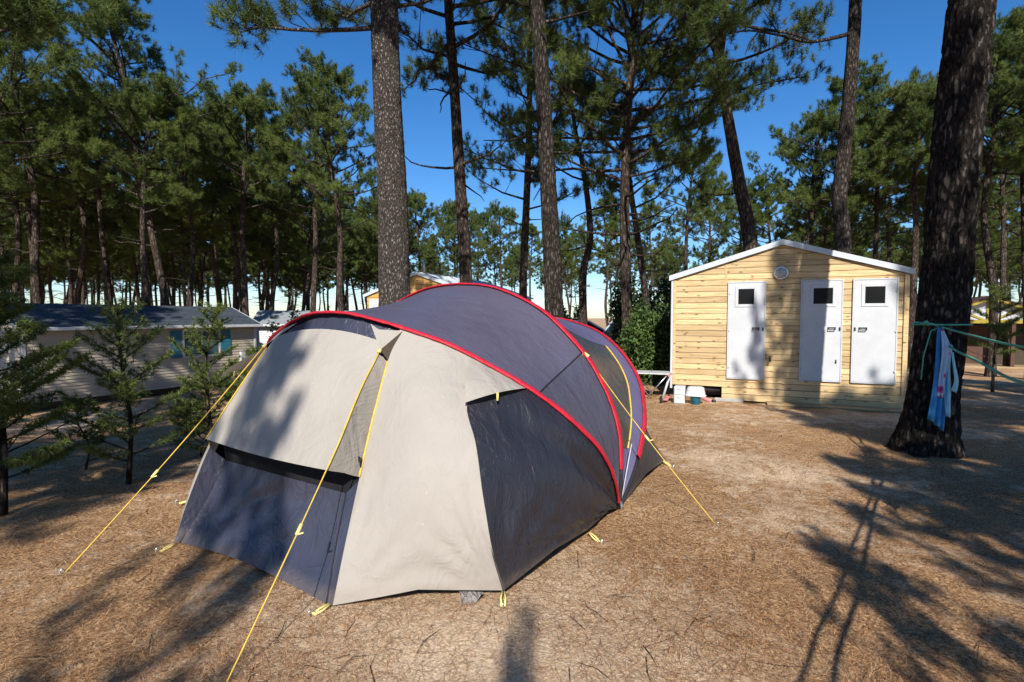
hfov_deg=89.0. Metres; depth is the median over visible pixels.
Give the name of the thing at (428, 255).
pine tree
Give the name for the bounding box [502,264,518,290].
pine tree
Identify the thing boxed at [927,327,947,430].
towel
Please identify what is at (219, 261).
pine tree
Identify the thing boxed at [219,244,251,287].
pine tree
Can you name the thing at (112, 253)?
pine tree
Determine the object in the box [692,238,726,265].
pine tree
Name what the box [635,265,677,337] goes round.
leafy shrub
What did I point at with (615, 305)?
leafy shrub
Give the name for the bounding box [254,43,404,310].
pine tree
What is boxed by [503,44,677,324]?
pine tree
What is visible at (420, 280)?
timber hut
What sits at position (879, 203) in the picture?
pine tree
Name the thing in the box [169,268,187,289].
pine tree
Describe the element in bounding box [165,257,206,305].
pine tree
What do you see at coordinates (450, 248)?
pine tree
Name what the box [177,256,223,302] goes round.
pine tree
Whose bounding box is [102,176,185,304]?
pine tree
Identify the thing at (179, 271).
pine tree
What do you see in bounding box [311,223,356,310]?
pine tree
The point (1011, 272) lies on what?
pine tree
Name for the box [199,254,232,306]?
pine tree
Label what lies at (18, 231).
pine tree
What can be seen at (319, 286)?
pine tree
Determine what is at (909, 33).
sky
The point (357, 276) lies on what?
pine tree
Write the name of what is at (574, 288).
pine tree
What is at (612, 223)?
pine tree
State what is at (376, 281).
pine tree
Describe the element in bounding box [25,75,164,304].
pine tree
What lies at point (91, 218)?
pine tree
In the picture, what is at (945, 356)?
beach cloth
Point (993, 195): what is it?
pine tree
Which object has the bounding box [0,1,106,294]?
pine tree
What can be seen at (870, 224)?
pine tree
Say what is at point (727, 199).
pine tree
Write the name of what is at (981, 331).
door
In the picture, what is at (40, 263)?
pine tree
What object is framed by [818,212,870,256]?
pine tree
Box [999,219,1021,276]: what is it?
pine tree
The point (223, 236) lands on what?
pine tree
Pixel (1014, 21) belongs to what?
pine tree
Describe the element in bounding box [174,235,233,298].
pine tree
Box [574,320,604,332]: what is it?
parked car
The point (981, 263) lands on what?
pine tree
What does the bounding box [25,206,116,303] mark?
pine tree
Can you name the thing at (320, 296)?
pine tree
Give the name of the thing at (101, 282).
pine tree
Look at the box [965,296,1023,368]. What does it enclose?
cottage
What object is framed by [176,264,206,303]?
pine tree
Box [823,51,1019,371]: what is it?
pine tree
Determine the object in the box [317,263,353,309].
pine tree
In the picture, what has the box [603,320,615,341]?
parked car
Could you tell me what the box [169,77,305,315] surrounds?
pine tree
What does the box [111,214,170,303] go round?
pine tree
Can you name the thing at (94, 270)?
pine tree
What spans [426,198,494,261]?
pine tree
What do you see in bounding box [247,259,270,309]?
pine tree
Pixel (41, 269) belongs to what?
pine tree
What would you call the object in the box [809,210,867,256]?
pine tree
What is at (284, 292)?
pine tree
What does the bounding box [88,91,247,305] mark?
pine tree
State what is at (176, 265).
pine tree
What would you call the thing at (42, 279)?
pine tree
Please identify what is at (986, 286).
pine tree
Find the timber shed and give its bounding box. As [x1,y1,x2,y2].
[669,239,915,412]
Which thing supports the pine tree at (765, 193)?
on the ground
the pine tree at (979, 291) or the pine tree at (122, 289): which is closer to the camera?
the pine tree at (979, 291)
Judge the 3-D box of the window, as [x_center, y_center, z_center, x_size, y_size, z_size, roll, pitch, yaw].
[-11.736,0.084,19.743,0.033,1.040,1.470,1,3,26]
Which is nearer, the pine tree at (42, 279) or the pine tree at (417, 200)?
the pine tree at (417, 200)
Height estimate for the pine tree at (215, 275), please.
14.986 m
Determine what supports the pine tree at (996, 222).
on the ground
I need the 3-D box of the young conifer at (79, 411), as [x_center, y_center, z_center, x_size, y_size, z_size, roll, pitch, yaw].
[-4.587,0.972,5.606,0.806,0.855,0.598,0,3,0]
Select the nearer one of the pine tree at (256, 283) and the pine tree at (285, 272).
the pine tree at (285, 272)
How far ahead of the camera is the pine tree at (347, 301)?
62.78 m
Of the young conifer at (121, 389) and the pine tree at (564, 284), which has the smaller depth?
the young conifer at (121, 389)
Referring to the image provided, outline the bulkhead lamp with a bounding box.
[773,266,788,279]
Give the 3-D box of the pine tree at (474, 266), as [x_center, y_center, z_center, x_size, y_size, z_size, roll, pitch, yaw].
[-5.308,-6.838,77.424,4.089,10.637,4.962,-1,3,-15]
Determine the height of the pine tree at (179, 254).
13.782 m
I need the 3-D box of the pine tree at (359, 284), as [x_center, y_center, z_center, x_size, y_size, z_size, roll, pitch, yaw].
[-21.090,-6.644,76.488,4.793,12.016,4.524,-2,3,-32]
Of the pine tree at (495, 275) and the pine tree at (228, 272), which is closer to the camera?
the pine tree at (228, 272)
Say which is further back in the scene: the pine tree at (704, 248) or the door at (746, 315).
the pine tree at (704, 248)
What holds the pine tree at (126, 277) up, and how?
on the ground
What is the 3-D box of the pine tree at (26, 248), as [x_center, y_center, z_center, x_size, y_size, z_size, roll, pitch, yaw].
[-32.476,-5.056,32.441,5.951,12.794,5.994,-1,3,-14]
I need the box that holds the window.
[182,329,220,357]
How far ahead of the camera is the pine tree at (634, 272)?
64.95 m
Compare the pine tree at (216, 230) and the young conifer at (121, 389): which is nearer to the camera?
the young conifer at (121, 389)
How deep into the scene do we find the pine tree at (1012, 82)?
17.07 m
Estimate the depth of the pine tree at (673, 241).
53.97 m
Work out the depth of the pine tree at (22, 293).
39.27 m
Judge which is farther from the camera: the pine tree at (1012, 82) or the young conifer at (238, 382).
the pine tree at (1012, 82)
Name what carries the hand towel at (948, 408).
hanging from the clothesline at (989, 367)
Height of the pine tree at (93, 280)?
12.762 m
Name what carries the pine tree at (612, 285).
on the ground
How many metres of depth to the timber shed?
9.84 m
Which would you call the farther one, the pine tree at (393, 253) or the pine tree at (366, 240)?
the pine tree at (366, 240)
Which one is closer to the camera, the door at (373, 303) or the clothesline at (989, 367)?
the clothesline at (989, 367)
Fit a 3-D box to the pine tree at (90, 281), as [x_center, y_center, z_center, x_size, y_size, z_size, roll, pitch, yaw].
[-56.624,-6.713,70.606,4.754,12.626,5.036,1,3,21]
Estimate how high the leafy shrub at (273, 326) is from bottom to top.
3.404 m
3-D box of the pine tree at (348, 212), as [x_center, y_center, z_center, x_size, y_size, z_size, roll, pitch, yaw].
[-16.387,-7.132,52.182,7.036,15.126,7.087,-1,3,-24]
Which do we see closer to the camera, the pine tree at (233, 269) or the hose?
the hose
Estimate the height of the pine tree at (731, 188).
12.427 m
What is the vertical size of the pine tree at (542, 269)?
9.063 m
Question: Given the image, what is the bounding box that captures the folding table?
[637,370,671,398]
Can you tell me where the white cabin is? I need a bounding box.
[253,310,309,349]
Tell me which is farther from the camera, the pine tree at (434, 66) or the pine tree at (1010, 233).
the pine tree at (1010, 233)
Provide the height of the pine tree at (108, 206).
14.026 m
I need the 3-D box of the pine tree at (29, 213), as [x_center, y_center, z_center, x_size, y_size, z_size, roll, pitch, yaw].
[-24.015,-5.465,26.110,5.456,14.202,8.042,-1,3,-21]
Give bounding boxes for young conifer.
[0,234,95,516]
[42,391,113,469]
[48,296,216,483]
[165,299,241,446]
[166,389,214,455]
[217,341,264,399]
[967,280,1023,391]
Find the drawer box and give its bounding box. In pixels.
[674,385,685,403]
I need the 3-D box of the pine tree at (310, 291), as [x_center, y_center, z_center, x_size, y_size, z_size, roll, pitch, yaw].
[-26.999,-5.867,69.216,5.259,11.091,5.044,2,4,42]
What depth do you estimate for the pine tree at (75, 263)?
31.22 m
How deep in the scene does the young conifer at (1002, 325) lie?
11.42 m
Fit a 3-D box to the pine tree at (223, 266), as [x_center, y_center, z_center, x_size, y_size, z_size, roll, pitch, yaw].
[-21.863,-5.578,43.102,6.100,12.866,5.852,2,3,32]
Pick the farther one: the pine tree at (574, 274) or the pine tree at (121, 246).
the pine tree at (574, 274)
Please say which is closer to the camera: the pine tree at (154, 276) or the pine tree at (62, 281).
the pine tree at (154, 276)
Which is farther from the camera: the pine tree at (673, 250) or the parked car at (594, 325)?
the pine tree at (673, 250)
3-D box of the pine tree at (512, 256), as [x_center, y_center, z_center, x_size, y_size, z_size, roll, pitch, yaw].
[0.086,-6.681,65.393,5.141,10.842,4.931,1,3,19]
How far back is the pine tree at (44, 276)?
51.24 m
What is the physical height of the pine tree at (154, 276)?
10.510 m
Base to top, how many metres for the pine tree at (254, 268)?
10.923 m
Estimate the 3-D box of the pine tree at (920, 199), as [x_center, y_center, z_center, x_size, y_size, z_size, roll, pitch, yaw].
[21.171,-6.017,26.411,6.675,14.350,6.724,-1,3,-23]
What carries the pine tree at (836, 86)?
on the ground
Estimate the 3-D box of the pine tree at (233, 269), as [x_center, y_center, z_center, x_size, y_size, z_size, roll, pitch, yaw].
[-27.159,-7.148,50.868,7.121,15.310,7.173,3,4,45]
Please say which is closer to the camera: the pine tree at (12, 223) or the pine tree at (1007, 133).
the pine tree at (1007, 133)
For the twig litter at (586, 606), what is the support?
on the ground
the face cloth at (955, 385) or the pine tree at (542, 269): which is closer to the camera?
the face cloth at (955, 385)
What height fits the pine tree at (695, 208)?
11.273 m
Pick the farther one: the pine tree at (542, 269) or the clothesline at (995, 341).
the pine tree at (542, 269)
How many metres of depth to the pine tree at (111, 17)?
19.79 m
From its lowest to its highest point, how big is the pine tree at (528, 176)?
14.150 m
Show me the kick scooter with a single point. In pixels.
(666, 398)
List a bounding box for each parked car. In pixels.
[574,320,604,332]
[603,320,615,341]
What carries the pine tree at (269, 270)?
on the ground
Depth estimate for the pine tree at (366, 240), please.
32.29 m
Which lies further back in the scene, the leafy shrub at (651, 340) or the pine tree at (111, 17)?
the pine tree at (111, 17)
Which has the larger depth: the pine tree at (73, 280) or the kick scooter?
the pine tree at (73, 280)
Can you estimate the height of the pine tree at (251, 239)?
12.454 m
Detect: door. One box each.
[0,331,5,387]
[369,299,377,307]
[726,281,766,379]
[799,279,843,382]
[850,278,898,384]
[965,325,987,363]
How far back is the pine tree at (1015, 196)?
31.36 m
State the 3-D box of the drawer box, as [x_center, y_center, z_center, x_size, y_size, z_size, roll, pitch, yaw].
[3.219,1.027,10.000,0.200,0.330,0.286,1,3,23]
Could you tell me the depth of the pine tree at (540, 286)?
76.34 m
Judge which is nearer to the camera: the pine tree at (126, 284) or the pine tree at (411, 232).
the pine tree at (411, 232)
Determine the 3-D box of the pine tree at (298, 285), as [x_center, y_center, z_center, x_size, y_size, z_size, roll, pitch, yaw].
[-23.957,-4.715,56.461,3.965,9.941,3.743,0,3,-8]
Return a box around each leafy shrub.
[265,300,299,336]
[563,305,579,319]
[605,269,663,345]
[615,305,657,380]
[619,294,670,385]
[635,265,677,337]
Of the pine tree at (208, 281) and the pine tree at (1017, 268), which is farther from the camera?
the pine tree at (208, 281)
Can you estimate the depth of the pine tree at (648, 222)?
44.08 m
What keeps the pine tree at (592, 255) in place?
on the ground
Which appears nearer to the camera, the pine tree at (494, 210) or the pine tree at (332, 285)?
the pine tree at (494, 210)
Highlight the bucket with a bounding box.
[690,396,700,404]
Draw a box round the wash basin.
[685,386,705,396]
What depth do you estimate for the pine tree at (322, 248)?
29.31 m
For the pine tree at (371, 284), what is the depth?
68.84 m
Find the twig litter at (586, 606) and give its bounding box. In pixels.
[6,400,1023,681]
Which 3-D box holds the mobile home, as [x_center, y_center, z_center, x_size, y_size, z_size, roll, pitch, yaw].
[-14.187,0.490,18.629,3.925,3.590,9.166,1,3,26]
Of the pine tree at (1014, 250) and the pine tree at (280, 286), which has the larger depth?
the pine tree at (280, 286)
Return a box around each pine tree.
[0,0,73,46]
[0,0,122,302]
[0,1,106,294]
[0,79,115,302]
[0,100,89,253]
[0,103,33,175]
[0,166,64,292]
[0,194,42,254]
[0,198,30,267]
[0,207,48,300]
[2,186,89,303]
[4,163,116,303]
[7,256,77,303]
[9,241,59,302]
[11,259,57,292]
[12,228,69,291]
[13,0,243,305]
[19,190,119,303]
[24,78,141,303]
[24,277,60,302]
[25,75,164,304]
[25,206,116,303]
[28,263,91,303]
[40,167,130,298]
[40,250,63,303]
[41,240,100,299]
[44,71,203,305]
[53,278,65,303]
[54,205,125,291]
[54,205,130,302]
[56,278,96,303]
[61,139,187,304]
[65,269,99,301]
[77,205,138,299]
[86,278,100,303]
[87,269,121,303]
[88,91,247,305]
[88,260,139,304]
[90,260,140,304]
[90,274,110,303]
[94,261,123,295]
[100,271,134,297]
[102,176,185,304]
[103,207,227,305]
[106,162,205,277]
[107,185,207,301]
[109,254,150,304]
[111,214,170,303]
[119,172,247,305]
[131,85,274,305]
[131,274,157,293]
[135,235,201,303]
[150,258,188,292]
[152,250,178,305]
[162,142,259,302]
[163,90,287,311]
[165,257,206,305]
[167,248,201,305]
[168,256,229,305]
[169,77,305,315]
[169,181,238,305]
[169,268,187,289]
[170,276,210,305]
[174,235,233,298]
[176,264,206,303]
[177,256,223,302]
[194,272,209,303]
[197,163,269,309]
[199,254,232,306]
[201,211,251,294]
[204,0,483,306]
[205,221,275,310]
[205,257,230,290]
[209,266,232,302]
[216,198,302,309]
[219,113,321,309]
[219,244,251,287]
[225,91,376,311]
[227,198,293,286]
[239,225,291,309]
[247,221,304,300]
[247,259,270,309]
[247,266,281,308]
[247,267,282,309]
[249,252,270,309]
[251,278,270,307]
[252,153,356,289]
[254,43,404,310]
[265,161,349,310]
[269,274,296,308]
[270,270,302,309]
[273,199,351,303]
[273,229,334,310]
[275,240,302,310]
[279,276,302,310]
[280,214,342,310]
[280,263,302,310]
[284,230,321,305]
[291,281,326,308]
[297,281,320,293]
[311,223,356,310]
[311,255,331,310]
[317,263,346,306]
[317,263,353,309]
[317,282,330,310]
[319,225,374,310]
[324,267,372,310]
[326,202,363,309]
[330,202,367,302]
[335,264,359,310]
[342,186,410,275]
[343,214,377,308]
[344,196,428,261]
[344,213,377,287]
[344,239,376,300]
[344,266,371,308]
[353,211,417,279]
[353,267,375,289]
[356,281,376,294]
[362,0,576,282]
[407,187,456,272]
[410,248,444,275]
[412,234,456,276]
[419,198,486,276]
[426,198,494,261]
[437,0,832,335]
[451,268,476,278]
[457,207,508,280]
[458,0,594,298]
[472,259,484,280]
[473,199,530,286]
[481,250,515,284]
[483,0,616,317]
[492,245,533,291]
[502,242,539,284]
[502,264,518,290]
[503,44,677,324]
[513,222,562,296]
[531,268,543,293]
[532,264,570,283]
[535,209,589,319]
[536,238,579,284]
[541,258,574,303]
[562,252,592,310]
[562,270,590,308]
[564,232,602,296]
[565,197,632,327]
[574,83,701,312]
[588,214,647,293]
[592,240,632,322]
[602,260,619,296]
[619,236,654,287]
[630,200,685,289]
[635,0,836,251]
[640,135,727,270]
[644,234,698,293]
[645,247,675,306]
[645,261,662,296]
[652,242,697,287]
[662,168,759,264]
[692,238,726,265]
[711,176,775,255]
[721,243,742,257]
[731,0,862,253]
[736,171,800,246]
[744,106,884,245]
[766,178,833,246]
[768,51,930,242]
[777,185,874,252]
[791,233,826,245]
[809,109,931,259]
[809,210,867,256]
[815,182,896,253]
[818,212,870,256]
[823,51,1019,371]
[849,144,926,262]
[850,70,1016,256]
[855,212,910,263]
[860,5,1023,376]
[864,193,925,306]
[868,238,920,266]
[880,227,921,274]
[884,0,996,458]
[895,189,1019,244]
[918,80,1020,365]
[918,246,922,270]
[919,166,1020,259]
[924,11,1023,338]
[972,237,1012,296]
[973,253,1017,295]
[974,210,1020,296]
[975,200,1019,278]
[978,243,1013,296]
[979,168,1021,272]
[981,244,1019,286]
[988,148,1020,274]
[990,27,1023,158]
[996,232,1021,301]
[998,254,1021,300]
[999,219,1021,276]
[999,239,1021,303]
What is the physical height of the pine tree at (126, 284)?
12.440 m
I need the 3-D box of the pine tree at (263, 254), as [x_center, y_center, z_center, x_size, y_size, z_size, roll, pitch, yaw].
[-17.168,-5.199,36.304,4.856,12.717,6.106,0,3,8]
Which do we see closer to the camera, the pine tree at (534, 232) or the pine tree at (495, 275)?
the pine tree at (534, 232)
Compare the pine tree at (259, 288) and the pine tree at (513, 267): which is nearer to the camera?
the pine tree at (259, 288)
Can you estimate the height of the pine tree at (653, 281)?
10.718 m
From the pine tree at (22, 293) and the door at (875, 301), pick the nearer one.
the door at (875, 301)
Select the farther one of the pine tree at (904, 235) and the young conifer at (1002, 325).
the pine tree at (904, 235)
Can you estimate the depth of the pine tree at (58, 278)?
57.23 m
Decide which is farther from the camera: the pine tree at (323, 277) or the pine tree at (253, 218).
the pine tree at (323, 277)
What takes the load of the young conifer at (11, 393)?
on the ground
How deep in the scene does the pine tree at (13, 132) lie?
19.16 m
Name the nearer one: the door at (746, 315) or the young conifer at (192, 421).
the young conifer at (192, 421)
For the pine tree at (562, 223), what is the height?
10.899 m
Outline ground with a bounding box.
[0,318,1023,681]
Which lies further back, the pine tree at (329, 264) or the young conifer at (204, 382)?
the pine tree at (329, 264)
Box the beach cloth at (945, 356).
[937,328,950,397]
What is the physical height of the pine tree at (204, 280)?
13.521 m
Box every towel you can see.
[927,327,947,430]
[944,344,952,416]
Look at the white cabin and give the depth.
25.41 m
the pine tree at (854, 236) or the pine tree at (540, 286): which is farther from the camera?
the pine tree at (540, 286)
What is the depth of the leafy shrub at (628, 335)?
13.22 m
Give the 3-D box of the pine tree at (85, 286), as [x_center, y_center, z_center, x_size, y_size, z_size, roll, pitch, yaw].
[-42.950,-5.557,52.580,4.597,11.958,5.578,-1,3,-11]
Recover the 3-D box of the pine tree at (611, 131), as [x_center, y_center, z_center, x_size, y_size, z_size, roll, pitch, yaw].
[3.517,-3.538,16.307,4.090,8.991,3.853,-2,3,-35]
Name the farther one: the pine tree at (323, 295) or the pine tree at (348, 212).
the pine tree at (323, 295)
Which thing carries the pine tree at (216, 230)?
on the ground
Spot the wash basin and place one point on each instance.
(696, 391)
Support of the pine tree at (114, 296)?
on the ground
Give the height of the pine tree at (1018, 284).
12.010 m
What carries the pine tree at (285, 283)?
on the ground
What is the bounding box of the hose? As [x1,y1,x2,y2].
[701,397,715,402]
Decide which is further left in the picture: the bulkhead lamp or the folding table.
the folding table
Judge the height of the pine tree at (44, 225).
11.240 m
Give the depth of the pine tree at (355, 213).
55.14 m
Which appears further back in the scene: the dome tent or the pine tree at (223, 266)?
the pine tree at (223, 266)
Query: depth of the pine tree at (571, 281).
64.95 m
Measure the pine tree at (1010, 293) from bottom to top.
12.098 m
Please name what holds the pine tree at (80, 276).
on the ground
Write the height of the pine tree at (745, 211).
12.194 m
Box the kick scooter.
[660,373,671,402]
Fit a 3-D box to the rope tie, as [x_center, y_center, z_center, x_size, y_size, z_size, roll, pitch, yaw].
[5.133,0.094,6.240,0.567,0.700,0.884,2,3,40]
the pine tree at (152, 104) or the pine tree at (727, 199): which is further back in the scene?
the pine tree at (727, 199)
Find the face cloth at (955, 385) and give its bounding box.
[951,352,958,392]
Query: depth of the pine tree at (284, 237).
38.44 m
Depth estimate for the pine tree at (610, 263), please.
61.38 m
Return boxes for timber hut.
[364,260,533,308]
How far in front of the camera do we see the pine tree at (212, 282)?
67.25 m
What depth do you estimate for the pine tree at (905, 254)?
36.91 m
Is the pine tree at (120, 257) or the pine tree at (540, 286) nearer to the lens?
the pine tree at (120, 257)
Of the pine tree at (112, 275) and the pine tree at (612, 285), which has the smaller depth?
the pine tree at (112, 275)
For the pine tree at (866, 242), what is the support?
on the ground
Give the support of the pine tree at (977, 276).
on the ground
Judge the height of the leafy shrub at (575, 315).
2.718 m
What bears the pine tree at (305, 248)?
on the ground
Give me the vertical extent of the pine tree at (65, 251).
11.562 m
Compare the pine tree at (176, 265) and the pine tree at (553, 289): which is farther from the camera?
the pine tree at (176, 265)
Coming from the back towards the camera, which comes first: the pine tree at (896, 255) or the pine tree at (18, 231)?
the pine tree at (896, 255)
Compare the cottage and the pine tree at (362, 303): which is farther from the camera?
the pine tree at (362, 303)
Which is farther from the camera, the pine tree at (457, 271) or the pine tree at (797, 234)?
the pine tree at (457, 271)
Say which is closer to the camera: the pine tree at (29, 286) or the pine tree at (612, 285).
the pine tree at (29, 286)
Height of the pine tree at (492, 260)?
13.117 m
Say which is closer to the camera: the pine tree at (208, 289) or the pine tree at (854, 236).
the pine tree at (854, 236)
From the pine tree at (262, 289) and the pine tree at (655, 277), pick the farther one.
the pine tree at (655, 277)
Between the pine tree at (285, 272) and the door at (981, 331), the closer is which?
the door at (981, 331)
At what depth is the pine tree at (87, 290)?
72.14 m
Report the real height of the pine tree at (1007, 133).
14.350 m
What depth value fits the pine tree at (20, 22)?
8.68 m
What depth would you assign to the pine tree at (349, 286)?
70.19 m
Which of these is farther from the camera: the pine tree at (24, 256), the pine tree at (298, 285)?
the pine tree at (298, 285)
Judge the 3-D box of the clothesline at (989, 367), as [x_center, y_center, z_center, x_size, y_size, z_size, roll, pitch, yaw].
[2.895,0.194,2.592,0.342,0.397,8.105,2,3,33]
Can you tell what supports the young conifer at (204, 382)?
on the ground
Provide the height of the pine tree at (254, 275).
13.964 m
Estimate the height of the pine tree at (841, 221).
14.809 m
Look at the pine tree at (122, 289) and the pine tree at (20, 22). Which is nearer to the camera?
the pine tree at (20, 22)
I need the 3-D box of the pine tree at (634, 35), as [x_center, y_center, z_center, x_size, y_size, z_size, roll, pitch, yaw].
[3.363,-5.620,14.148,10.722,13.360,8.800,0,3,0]
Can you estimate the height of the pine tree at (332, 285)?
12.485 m
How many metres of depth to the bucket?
9.77 m
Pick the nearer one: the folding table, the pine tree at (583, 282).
the folding table
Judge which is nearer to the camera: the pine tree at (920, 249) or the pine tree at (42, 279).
the pine tree at (920, 249)
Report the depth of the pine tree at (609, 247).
52.24 m
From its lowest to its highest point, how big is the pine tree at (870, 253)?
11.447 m
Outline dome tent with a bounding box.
[58,282,719,681]
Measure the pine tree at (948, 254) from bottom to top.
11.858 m
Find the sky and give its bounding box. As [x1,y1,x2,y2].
[0,0,1023,317]
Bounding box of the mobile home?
[0,303,262,410]
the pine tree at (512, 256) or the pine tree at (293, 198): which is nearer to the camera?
the pine tree at (293, 198)
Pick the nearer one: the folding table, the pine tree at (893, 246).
the folding table
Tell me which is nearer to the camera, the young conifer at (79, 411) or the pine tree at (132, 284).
the young conifer at (79, 411)
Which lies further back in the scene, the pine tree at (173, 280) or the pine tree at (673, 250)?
the pine tree at (673, 250)
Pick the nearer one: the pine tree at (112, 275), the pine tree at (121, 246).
the pine tree at (121, 246)
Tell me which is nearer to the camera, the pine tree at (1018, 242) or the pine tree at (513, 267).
the pine tree at (1018, 242)
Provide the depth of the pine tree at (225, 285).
63.18 m
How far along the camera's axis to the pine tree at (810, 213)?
25.65 m
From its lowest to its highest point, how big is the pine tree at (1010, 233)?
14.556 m
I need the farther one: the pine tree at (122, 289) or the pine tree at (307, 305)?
the pine tree at (122, 289)
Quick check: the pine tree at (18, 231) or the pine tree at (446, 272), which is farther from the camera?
the pine tree at (446, 272)
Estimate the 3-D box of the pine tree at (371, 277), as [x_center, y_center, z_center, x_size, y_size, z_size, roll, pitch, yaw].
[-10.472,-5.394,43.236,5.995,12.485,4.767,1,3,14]
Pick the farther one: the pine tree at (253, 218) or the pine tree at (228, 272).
the pine tree at (228, 272)
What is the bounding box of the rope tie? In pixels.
[910,320,972,379]
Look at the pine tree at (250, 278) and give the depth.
63.47 m
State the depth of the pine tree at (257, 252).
40.51 m
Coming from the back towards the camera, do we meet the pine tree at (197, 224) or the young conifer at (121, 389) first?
the pine tree at (197, 224)
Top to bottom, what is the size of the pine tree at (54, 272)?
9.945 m
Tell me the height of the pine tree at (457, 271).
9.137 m
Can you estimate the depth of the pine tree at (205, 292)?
69.97 m
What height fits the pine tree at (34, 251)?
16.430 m
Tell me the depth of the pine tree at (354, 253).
39.57 m
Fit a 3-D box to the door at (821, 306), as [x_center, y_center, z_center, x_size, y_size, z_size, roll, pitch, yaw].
[5.721,-0.188,9.649,0.682,1.890,0.090,1,3,23]
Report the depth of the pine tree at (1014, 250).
43.18 m
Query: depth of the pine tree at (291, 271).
46.40 m
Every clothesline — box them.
[940,326,1023,347]
[942,328,1023,383]
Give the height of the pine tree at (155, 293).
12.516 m

